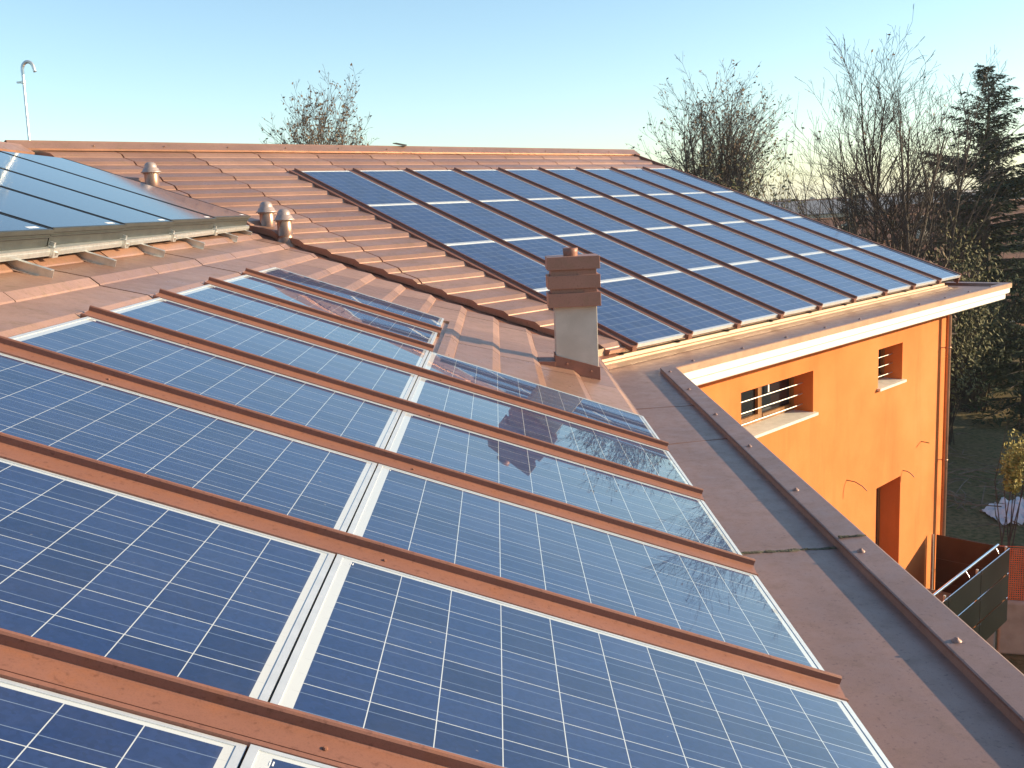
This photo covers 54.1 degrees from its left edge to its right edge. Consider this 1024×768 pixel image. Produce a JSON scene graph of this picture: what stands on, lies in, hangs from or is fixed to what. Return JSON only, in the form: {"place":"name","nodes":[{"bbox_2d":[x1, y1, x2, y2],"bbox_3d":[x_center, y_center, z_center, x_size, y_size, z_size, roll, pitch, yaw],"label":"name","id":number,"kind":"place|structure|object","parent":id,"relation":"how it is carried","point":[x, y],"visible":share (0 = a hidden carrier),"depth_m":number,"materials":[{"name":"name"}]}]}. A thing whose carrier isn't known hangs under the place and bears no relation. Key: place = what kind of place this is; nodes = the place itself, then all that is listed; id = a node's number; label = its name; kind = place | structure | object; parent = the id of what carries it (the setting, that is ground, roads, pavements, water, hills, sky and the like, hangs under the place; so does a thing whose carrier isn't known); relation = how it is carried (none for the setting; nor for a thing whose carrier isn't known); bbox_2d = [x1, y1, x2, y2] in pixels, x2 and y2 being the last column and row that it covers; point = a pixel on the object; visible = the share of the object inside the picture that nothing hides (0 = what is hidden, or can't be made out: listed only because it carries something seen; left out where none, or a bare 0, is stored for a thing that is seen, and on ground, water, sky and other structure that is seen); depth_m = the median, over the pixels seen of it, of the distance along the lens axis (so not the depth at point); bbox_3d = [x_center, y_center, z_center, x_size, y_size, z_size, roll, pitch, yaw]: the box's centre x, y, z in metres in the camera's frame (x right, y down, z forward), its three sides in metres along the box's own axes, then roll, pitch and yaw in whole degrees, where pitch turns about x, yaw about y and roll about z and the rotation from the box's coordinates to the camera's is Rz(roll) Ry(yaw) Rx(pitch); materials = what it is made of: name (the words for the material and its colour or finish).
{"place":"outdoors","nodes":[
{"label":"outdoors","id":0,"kind":"place"},
{"bbox_2d":[0,0,1023,201],"label":"sky","id":1,"kind":"structure","parent":0,"point":[573,74],"materials":[{"name":"blue"}]},
{"bbox_2d":[768,190,1023,218],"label":"hill","id":2,"kind":"structure","parent":0,"point":[812,205],"depth_m":159.11,"materials":[{"name":"grey stone"}]},
{"bbox_2d":[813,208,1023,236],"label":"house","id":3,"kind":"structure","parent":0,"point":[1020,210],"depth_m":104.16,"materials":[{"name":"ceramic"}]},
{"bbox_2d":[945,351,1023,673],"bbox_3d":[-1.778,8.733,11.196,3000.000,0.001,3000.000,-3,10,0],"label":"ground","id":4,"kind":"structure","parent":0,"point":[979,441],"depth_m":36.43,"materials":[{"name":"green plant"}]},
{"bbox_2d":[259,63,378,144],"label":"bare tree","id":5,"kind":"object","parent":4,"relation":"on","point":[322,118],"visible":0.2,"depth_m":44.76,"materials":[{"name":"brown plant"}]},
{"bbox_2d":[0,140,1023,767],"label":"apartment building","id":6,"kind":"structure","parent":4,"relation":"on","point":[808,450],"depth_m":11.39,"materials":[{"name":"orange"}]},
{"bbox_2d":[16,60,36,139],"bbox_3d":[-6.603,-3.718,13.723,0.276,1.392,0.208,-3,10,0],"label":"mast","id":7,"kind":"object","parent":6,"relation":"on","point":[23,81],"visible":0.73,"depth_m":13.69,"materials":[{"name":"metal"}]},
{"bbox_2d":[0,678,246,767],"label":"photovoltaic module","id":8,"kind":"object","parent":6,"relation":"on","point":[41,728],"visible":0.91,"depth_m":1.87,"materials":[{"name":"blue glass"}]},
{"bbox_2d":[0,225,251,277],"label":"mounting frame","id":9,"kind":"object","parent":6,"relation":"on","point":[14,257],"visible":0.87,"depth_m":6.86,"materials":[{"name":"metal"}]},
{"bbox_2d":[0,213,54,250],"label":"solar thermal collector","id":10,"kind":"object","parent":9,"relation":"on","point":[16,233],"visible":1,"depth_m":5.93,"materials":[{"name":"grey metal"}]},
{"bbox_2d":[0,186,125,244],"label":"solar thermal collector","id":11,"kind":"object","parent":9,"relation":"on","point":[69,224],"visible":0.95,"depth_m":6.89,"materials":[{"name":"blue glass"}]},
{"bbox_2d":[0,168,174,237],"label":"solar thermal collector","id":12,"kind":"object","parent":9,"relation":"on","point":[138,222],"visible":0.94,"depth_m":8.09,"materials":[{"name":"blue glass"}]},
{"bbox_2d":[0,151,217,231],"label":"solar thermal collector","id":13,"kind":"object","parent":9,"relation":"on","point":[184,219],"visible":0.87,"depth_m":9.40,"materials":[{"name":"blue glass"}]},
{"bbox_2d":[1,151,250,226],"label":"solar thermal collector","id":14,"kind":"object","parent":9,"relation":"on","point":[226,217],"visible":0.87,"depth_m":10.84,"materials":[{"name":"glass"}]},
{"bbox_2d":[0,458,334,701],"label":"photovoltaic module","id":15,"kind":"object","parent":6,"relation":"on","point":[120,576],"visible":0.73,"depth_m":2.52,"materials":[{"name":"blue glass"}]},
{"bbox_2d":[0,353,376,531],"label":"photovoltaic module","id":16,"kind":"object","parent":6,"relation":"on","point":[135,431],"visible":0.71,"depth_m":3.63,"materials":[{"name":"blue glass"}]},
{"bbox_2d":[9,317,401,448],"bbox_3d":[-1.367,0.002,4.689,1.664,0.043,0.990,17,9,-4],"label":"photovoltaic module","id":17,"kind":"object","parent":6,"relation":"on","point":[193,370],"visible":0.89,"depth_m":4.71,"materials":[{"name":"blue glass"}]},
{"bbox_2d":[0,628,504,767],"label":"cover rail","id":18,"kind":"object","parent":6,"relation":"attached to","point":[131,688],"visible":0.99,"depth_m":2.04,"materials":[{"name":"metal"}]},
{"bbox_2d":[111,297,417,399],"bbox_3d":[-1.385,-0.189,5.775,1.664,0.044,0.990,17,9,-4],"label":"photovoltaic module","id":19,"kind":"object","parent":6,"relation":"on","point":[252,339],"visible":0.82,"depth_m":5.83,"materials":[{"name":"blue glass"}]},
{"bbox_2d":[240,744,335,767],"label":"photovoltaic module","id":20,"kind":"object","parent":6,"relation":"on","point":[258,757],"visible":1,"depth_m":1.95,"materials":[{"name":"glass"}]},
{"bbox_2d":[177,284,428,366],"bbox_3d":[-1.403,-0.380,6.861,1.664,0.044,0.990,17,9,-4],"label":"photovoltaic module","id":21,"kind":"object","parent":6,"relation":"on","point":[312,324],"visible":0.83,"depth_m":6.95,"materials":[{"name":"blue glass"}]},
{"bbox_2d":[204,277,433,356],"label":"cover rail","id":22,"kind":"object","parent":6,"relation":"on","point":[315,312],"visible":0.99,"depth_m":7.42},
{"bbox_2d":[223,275,436,343],"bbox_3d":[-1.422,-0.569,7.947,1.664,0.044,0.990,17,9,-4],"label":"photovoltaic module","id":23,"kind":"object","parent":6,"relation":"on","point":[337,309],"visible":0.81,"depth_m":8.06,"materials":[{"name":"blue glass"}]},
{"bbox_2d":[242,268,454,336],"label":"cover rail","id":24,"kind":"object","parent":6,"relation":"attached to","point":[336,298],"visible":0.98,"depth_m":8.50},
{"bbox_2d":[258,267,443,326],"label":"photovoltaic module","id":25,"kind":"object","parent":6,"relation":"on","point":[357,297],"visible":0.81,"depth_m":9.18,"materials":[{"name":"glass"}]},
{"bbox_2d":[302,171,414,204],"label":"photovoltaic module","id":26,"kind":"object","parent":6,"relation":"on","point":[358,187],"visible":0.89,"depth_m":15.03,"materials":[{"name":"blue glass"}]},
{"bbox_2d":[0,336,757,576],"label":"cover rail","id":27,"kind":"object","parent":6,"relation":"attached to","point":[150,388],"visible":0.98,"depth_m":4.21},
{"bbox_2d":[80,305,704,501],"bbox_3d":[-0.588,0.127,5.286,3.207,1.225,0.112,-3,10,0],"label":"cover rail","id":28,"kind":"object","parent":6,"relation":"attached to","point":[382,398],"visible":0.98,"depth_m":5.29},
{"bbox_2d":[153,288,668,450],"bbox_3d":[-0.606,-0.063,6.372,3.207,1.225,0.112,-3,10,0],"label":"cover rail","id":29,"kind":"object","parent":6,"relation":"attached to","point":[409,368],"visible":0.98,"depth_m":6.38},
{"bbox_2d":[359,170,469,202],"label":"photovoltaic module","id":30,"kind":"object","parent":6,"relation":"on","point":[415,186],"visible":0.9,"depth_m":15.82,"materials":[{"name":"blue glass"}]},
{"bbox_2d":[0,432,848,702],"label":"cover rail","id":31,"kind":"object","parent":6,"relation":"attached to","point":[238,513],"visible":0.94,"depth_m":3.14,"materials":[{"name":"metal"}]},
{"bbox_2d":[369,203,492,244],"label":"photovoltaic module","id":32,"kind":"object","parent":6,"relation":"on","point":[432,224],"visible":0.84,"depth_m":14.06,"materials":[{"name":"blue glass"}]},
{"bbox_2d":[289,168,637,351],"bbox_3d":[-0.976,-1.809,13.170,6.362,2.379,0.112,7,14,43],"label":"cover rail","id":33,"kind":"object","parent":6,"relation":"attached to","point":[629,344],"visible":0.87,"depth_m":12.99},
{"bbox_2d":[413,170,517,200],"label":"photovoltaic module","id":34,"kind":"object","parent":6,"relation":"on","point":[472,188],"visible":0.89,"depth_m":16.61,"materials":[{"name":"blue glass"}]},
{"bbox_2d":[428,202,545,239],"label":"photovoltaic module","id":35,"kind":"object","parent":6,"relation":"on","point":[492,223],"visible":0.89,"depth_m":14.84,"materials":[{"name":"blue glass"}]},
{"bbox_2d":[447,241,548,289],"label":"photovoltaic module","id":36,"kind":"object","parent":6,"relation":"on","point":[518,267],"visible":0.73,"depth_m":13.13,"materials":[{"name":"blue glass"}]},
{"bbox_2d":[462,170,560,198],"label":"photovoltaic module","id":37,"kind":"object","parent":6,"relation":"on","point":[512,184],"visible":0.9,"depth_m":17.39,"materials":[{"name":"blue glass"}]},
{"bbox_2d":[348,168,692,339],"bbox_3d":[-0.217,-1.982,13.950,6.362,2.379,0.112,7,14,43],"label":"cover rail","id":38,"kind":"object","parent":6,"relation":"attached to","point":[687,332],"visible":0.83,"depth_m":13.83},
{"bbox_2d":[481,200,592,235],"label":"photovoltaic module","id":39,"kind":"object","parent":6,"relation":"on","point":[539,218],"visible":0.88,"depth_m":15.63,"materials":[{"name":"blue glass"}]},
{"bbox_2d":[423,351,659,439],"bbox_3d":[0.191,0.104,6.972,1.664,0.043,0.990,17,9,-4],"label":"photovoltaic module","id":40,"kind":"object","parent":6,"relation":"on","point":[527,390],"visible":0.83,"depth_m":7.05,"materials":[{"name":"blue glass"}]},
{"bbox_2d":[408,376,692,485],"bbox_3d":[0.209,0.296,5.887,1.664,0.043,0.990,17,9,-4],"label":"photovoltaic module","id":41,"kind":"object","parent":6,"relation":"on","point":[544,427],"visible":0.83,"depth_m":5.94,"materials":[{"name":"blue glass"}]},
{"bbox_2d":[505,169,599,196],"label":"photovoltaic module","id":42,"kind":"object","parent":6,"relation":"on","point":[554,183],"visible":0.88,"depth_m":18.19,"materials":[{"name":"blue glass"}]},
{"bbox_2d":[385,411,741,554],"bbox_3d":[0.227,0.486,4.801,1.664,0.042,0.990,17,9,-4],"label":"photovoltaic module","id":43,"kind":"object","parent":6,"relation":"on","point":[544,475],"visible":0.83,"depth_m":4.82,"materials":[{"name":"blue glass"}]},
{"bbox_2d":[505,237,632,281],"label":"photovoltaic module","id":44,"kind":"object","parent":6,"relation":"on","point":[542,247],"visible":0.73,"depth_m":14.00,"materials":[{"name":"blue glass"}]},
{"bbox_2d":[401,167,741,328],"bbox_3d":[0.543,-2.154,14.731,6.362,2.379,0.112,7,14,43],"label":"cover rail","id":45,"kind":"object","parent":6,"relation":"attached to","point":[737,322],"visible":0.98,"depth_m":14.36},
{"bbox_2d":[270,554,893,767],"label":"photovoltaic module","id":46,"kind":"object","parent":6,"relation":"on","point":[397,654],"visible":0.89,"depth_m":2.65,"materials":[{"name":"blue glass"}]},
{"bbox_2d":[528,198,636,231],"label":"photovoltaic module","id":47,"kind":"object","parent":6,"relation":"on","point":[586,216],"visible":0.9,"depth_m":16.41,"materials":[{"name":"blue glass"}]},
{"bbox_2d":[347,464,823,670],"bbox_3d":[0.246,0.675,3.715,1.664,0.042,0.990,17,9,-4],"label":"photovoltaic module","id":48,"kind":"object","parent":6,"relation":"on","point":[496,537],"visible":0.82,"depth_m":3.69,"materials":[{"name":"blue glass"}]},
{"bbox_2d":[546,169,637,195],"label":"photovoltaic module","id":49,"kind":"object","parent":6,"relation":"on","point":[602,186],"visible":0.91,"depth_m":18.96,"materials":[{"name":"blue glass"}]},
{"bbox_2d":[535,289,684,347],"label":"photovoltaic module","id":50,"kind":"object","parent":6,"relation":"on","point":[640,329],"visible":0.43,"depth_m":11.93,"materials":[{"name":"blue glass"}]},
{"bbox_2d":[450,167,784,318],"bbox_3d":[1.302,-2.326,15.511,6.362,2.379,0.112,7,14,43],"label":"cover rail","id":51,"kind":"object","parent":6,"relation":"attached to","point":[780,313],"visible":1,"depth_m":15.11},
{"bbox_2d":[557,233,678,275],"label":"photovoltaic module","id":52,"kind":"object","parent":6,"relation":"on","point":[625,257],"visible":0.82,"depth_m":14.65,"materials":[{"name":"blue glass"}]},
{"bbox_2d":[571,196,675,228],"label":"photovoltaic module","id":53,"kind":"object","parent":6,"relation":"on","point":[626,213],"visible":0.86,"depth_m":17.20,"materials":[{"name":"blue glass"}]},
{"bbox_2d":[584,169,672,194],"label":"photovoltaic module","id":54,"kind":"object","parent":6,"relation":"on","point":[630,182],"visible":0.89,"depth_m":19.75,"materials":[{"name":"blue glass"}]},
{"bbox_2d":[494,167,822,310],"bbox_3d":[2.062,-2.499,16.292,6.362,2.379,0.112,7,14,43],"label":"cover rail","id":55,"kind":"object","parent":6,"relation":"attached to","point":[819,305],"visible":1,"depth_m":15.92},
{"bbox_2d":[619,169,701,192],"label":"photovoltaic module","id":56,"kind":"object","parent":6,"relation":"on","point":[662,181],"visible":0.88,"depth_m":20.53,"materials":[{"name":"blue glass"}]},
{"bbox_2d":[612,195,710,225],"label":"photovoltaic module","id":57,"kind":"object","parent":6,"relation":"on","point":[664,211],"visible":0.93,"depth_m":17.98,"materials":[{"name":"blue glass"}]},
{"bbox_2d":[604,230,720,269],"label":"photovoltaic module","id":58,"kind":"object","parent":6,"relation":"on","point":[665,250],"visible":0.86,"depth_m":15.44,"materials":[{"name":"blue glass"}]},
{"bbox_2d":[601,277,733,335],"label":"photovoltaic module","id":59,"kind":"object","parent":6,"relation":"on","point":[696,320],"visible":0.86,"depth_m":12.86,"materials":[{"name":"blue glass"}]},
{"bbox_2d":[649,168,730,191],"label":"photovoltaic module","id":60,"kind":"object","parent":6,"relation":"on","point":[692,180],"visible":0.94,"depth_m":21.33,"materials":[{"name":"blue glass"}]},
{"bbox_2d":[650,194,741,222],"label":"photovoltaic module","id":61,"kind":"object","parent":6,"relation":"on","point":[698,209],"visible":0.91,"depth_m":18.77,"materials":[{"name":"blue glass"}]},
{"bbox_2d":[537,167,857,302],"bbox_3d":[2.821,-2.671,17.072,6.362,2.379,0.112,7,14,43],"label":"cover rail","id":62,"kind":"object","parent":6,"relation":"attached to","point":[795,273],"visible":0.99,"depth_m":16.69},
{"bbox_2d":[647,227,757,263],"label":"photovoltaic module","id":63,"kind":"object","parent":6,"relation":"on","point":[705,246],"visible":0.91,"depth_m":16.22,"materials":[{"name":"blue glass"}]},
{"bbox_2d":[645,271,777,324],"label":"photovoltaic module","id":64,"kind":"object","parent":6,"relation":"on","point":[734,306],"visible":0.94,"depth_m":13.65,"materials":[{"name":"blue glass"}]},
{"bbox_2d":[681,192,772,219],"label":"photovoltaic module","id":65,"kind":"object","parent":6,"relation":"on","point":[733,208],"visible":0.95,"depth_m":19.56,"materials":[{"name":"blue glass"}]},
{"bbox_2d":[573,167,887,295],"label":"cover rail","id":66,"kind":"object","parent":6,"relation":"attached to","point":[864,282],"visible":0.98,"depth_m":17.50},
{"bbox_2d":[686,224,790,258],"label":"photovoltaic module","id":67,"kind":"object","parent":6,"relation":"on","point":[741,242],"visible":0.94,"depth_m":17.01,"materials":[{"name":"blue glass"}]},
{"bbox_2d":[691,266,816,315],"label":"photovoltaic module","id":68,"kind":"object","parent":6,"relation":"on","point":[787,304],"visible":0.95,"depth_m":14.44,"materials":[{"name":"blue glass"}]},
{"bbox_2d":[713,191,801,217],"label":"photovoltaic module","id":69,"kind":"object","parent":6,"relation":"on","point":[758,205],"visible":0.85,"depth_m":20.34,"materials":[{"name":"blue glass"}]},
{"bbox_2d":[608,167,915,289],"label":"cover rail","id":70,"kind":"object","parent":6,"relation":"attached to","point":[913,285],"visible":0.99,"depth_m":18.31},
{"bbox_2d":[721,221,822,254],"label":"photovoltaic module","id":71,"kind":"object","parent":6,"relation":"on","point":[791,245],"visible":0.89,"depth_m":17.79,"materials":[{"name":"blue glass"}]},
{"bbox_2d":[741,377,818,437],"bbox_3d":[3.558,0.269,13.873,0.420,0.655,2.060,7,14,43],"label":"window","id":72,"kind":"structure","parent":6,"relation":"in","point":[769,408],"depth_m":14.10,"materials":[{"name":"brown wood"}]},
{"bbox_2d":[730,260,850,306],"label":"photovoltaic module","id":73,"kind":"object","parent":6,"relation":"on","point":[806,288],"visible":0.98,"depth_m":15.22,"materials":[{"name":"blue glass"}]},
{"bbox_2d":[640,166,941,283],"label":"cover rail","id":74,"kind":"object","parent":6,"relation":"attached to","point":[938,279],"visible":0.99,"depth_m":19.09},
{"bbox_2d":[752,219,849,250],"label":"photovoltaic module","id":75,"kind":"object","parent":6,"relation":"on","point":[806,236],"visible":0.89,"depth_m":18.58,"materials":[{"name":"blue glass"}]},
{"bbox_2d":[767,256,882,299],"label":"photovoltaic module","id":76,"kind":"object","parent":6,"relation":"on","point":[841,282],"visible":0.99,"depth_m":16.01,"materials":[{"name":"blue glass"}]},
{"bbox_2d":[782,217,876,246],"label":"photovoltaic module","id":77,"kind":"object","parent":6,"relation":"on","point":[832,232],"visible":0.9,"depth_m":19.37,"materials":[{"name":"blue glass"}]},
{"bbox_2d":[802,252,910,292],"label":"photovoltaic module","id":78,"kind":"object","parent":6,"relation":"on","point":[866,274],"visible":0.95,"depth_m":16.79,"materials":[{"name":"blue glass"}]},
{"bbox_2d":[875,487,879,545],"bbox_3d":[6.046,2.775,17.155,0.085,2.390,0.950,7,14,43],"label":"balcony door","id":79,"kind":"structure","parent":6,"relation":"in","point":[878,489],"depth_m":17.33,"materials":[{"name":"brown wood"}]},
{"bbox_2d":[832,248,936,286],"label":"photovoltaic module","id":80,"kind":"object","parent":6,"relation":"on","point":[918,279],"visible":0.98,"depth_m":17.58,"materials":[{"name":"blue glass"}]},
{"bbox_2d":[877,348,906,391],"bbox_3d":[6.058,-0.304,16.442,0.420,0.665,1.020,7,14,43],"label":"window","id":81,"kind":"structure","parent":6,"relation":"in","point":[884,383],"depth_m":16.65,"materials":[{"name":"white wood"}]},
{"bbox_2d":[860,245,960,280],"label":"photovoltaic module","id":82,"kind":"object","parent":6,"relation":"on","point":[944,274],"visible":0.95,"depth_m":18.36,"materials":[{"name":"blue glass"}]},
{"bbox_2d":[626,54,793,200],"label":"bare tree","id":83,"kind":"object","parent":4,"relation":"on","point":[731,155],"visible":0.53,"depth_m":48.26,"materials":[{"name":"brown plant"}]},
{"bbox_2d":[683,115,769,201],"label":"shrub","id":84,"kind":"object","parent":4,"relation":"on","point":[745,170],"visible":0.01,"depth_m":45.63,"materials":[{"name":"brown plant"}]},
{"bbox_2d":[723,96,823,215],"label":"shrub","id":85,"kind":"object","parent":4,"relation":"on","point":[775,199],"visible":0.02,"depth_m":43.01,"materials":[{"name":"brown plant"}]},
{"bbox_2d":[738,128,833,220],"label":"bare tree","id":86,"kind":"object","parent":4,"relation":"on","point":[780,189],"visible":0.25,"depth_m":43.87,"materials":[{"name":"brown plant"}]},
{"bbox_2d":[754,68,942,247],"bbox_3d":[12.875,-4.758,40.476,4.921,15.522,7.354,-12,14,-42],"label":"bare tree","id":87,"kind":"object","parent":4,"relation":"on","point":[833,194],"visible":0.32,"depth_m":39.86,"materials":[{"name":"brown plant"}]},
{"bbox_2d":[836,176,870,237],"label":"conifer tree","id":88,"kind":"object","parent":4,"relation":"on","point":[843,216],"visible":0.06,"depth_m":58.09,"materials":[{"name":"green plant"}]},
{"bbox_2d":[795,7,961,253],"bbox_3d":[13.819,-5.164,38.080,5.307,17.023,5.258,-9,12,-32],"label":"bare tree","id":89,"kind":"object","parent":4,"relation":"on","point":[893,163],"visible":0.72,"depth_m":37.05,"materials":[{"name":"brown plant"}]},
{"bbox_2d":[794,27,1005,258],"bbox_3d":[14.287,-4.835,37.472,6.074,16.547,6.406,-3,10,0],"label":"bare tree","id":90,"kind":"object","parent":4,"relation":"on","point":[905,217],"visible":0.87,"depth_m":36.44,"materials":[{"name":"brown plant"}]},
{"bbox_2d":[860,191,983,346],"bbox_3d":[15.421,-2.240,39.185,4.344,10.486,3.792,-3,10,0],"label":"bare tree","id":91,"kind":"object","parent":4,"relation":"on","point":[946,265],"visible":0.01,"depth_m":37.87,"materials":[{"name":"brown plant"}]},
{"bbox_2d":[833,215,1023,325],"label":"house","id":92,"kind":"structure","parent":4,"relation":"on","point":[1009,254],"depth_m":71.44,"materials":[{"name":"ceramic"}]},
{"bbox_2d":[863,44,1023,268],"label":"bare tree","id":93,"kind":"object","parent":4,"relation":"on","point":[948,241],"visible":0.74,"depth_m":40.50,"materials":[{"name":"brown plant"}]},
{"bbox_2d":[883,63,1023,394],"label":"conifer tree","id":94,"kind":"object","parent":4,"relation":"on","point":[1012,245],"visible":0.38,"depth_m":50.88,"materials":[{"name":"green plant"}]},
{"bbox_2d":[914,189,1010,444],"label":"shrub","id":95,"kind":"object","parent":4,"relation":"on","point":[957,349],"visible":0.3,"depth_m":40.05,"materials":[{"name":"green plant"}]},
{"bbox_2d":[951,246,1023,414],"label":"shrub","id":96,"kind":"object","parent":4,"relation":"on","point":[974,395],"visible":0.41,"depth_m":45.81,"materials":[{"name":"green plant"}]},
{"bbox_2d":[960,289,1023,431],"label":"conifer tree","id":97,"kind":"object","parent":4,"relation":"on","point":[1015,373],"visible":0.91,"depth_m":44.93,"materials":[{"name":"green plant"}]},
{"bbox_2d":[979,497,1023,524],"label":"plastic sheet","id":98,"kind":"object","parent":4,"relation":"on","point":[989,510],"visible":0.72,"depth_m":31.76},
{"bbox_2d":[986,600,1023,654],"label":"concrete barrier","id":99,"kind":"object","parent":4,"relation":"on","point":[1010,636],"visible":0.08,"depth_m":22.56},
{"bbox_2d":[1004,546,1023,600],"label":"safety net","id":100,"kind":"object","parent":99,"relation":"on","point":[1015,576],"visible":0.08,"depth_m":22.52,"materials":[{"name":"orange plastic"}]},
{"bbox_2d":[994,421,1023,555],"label":"leafy bush","id":101,"kind":"object","parent":4,"relation":"on","point":[1013,466],"visible":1,"depth_m":28.24,"materials":[{"name":"yellow plant"}]},
{"bbox_2d":[946,433,1023,532],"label":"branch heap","id":102,"kind":"object","parent":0,"point":[955,495],"visible":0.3,"depth_m":34.02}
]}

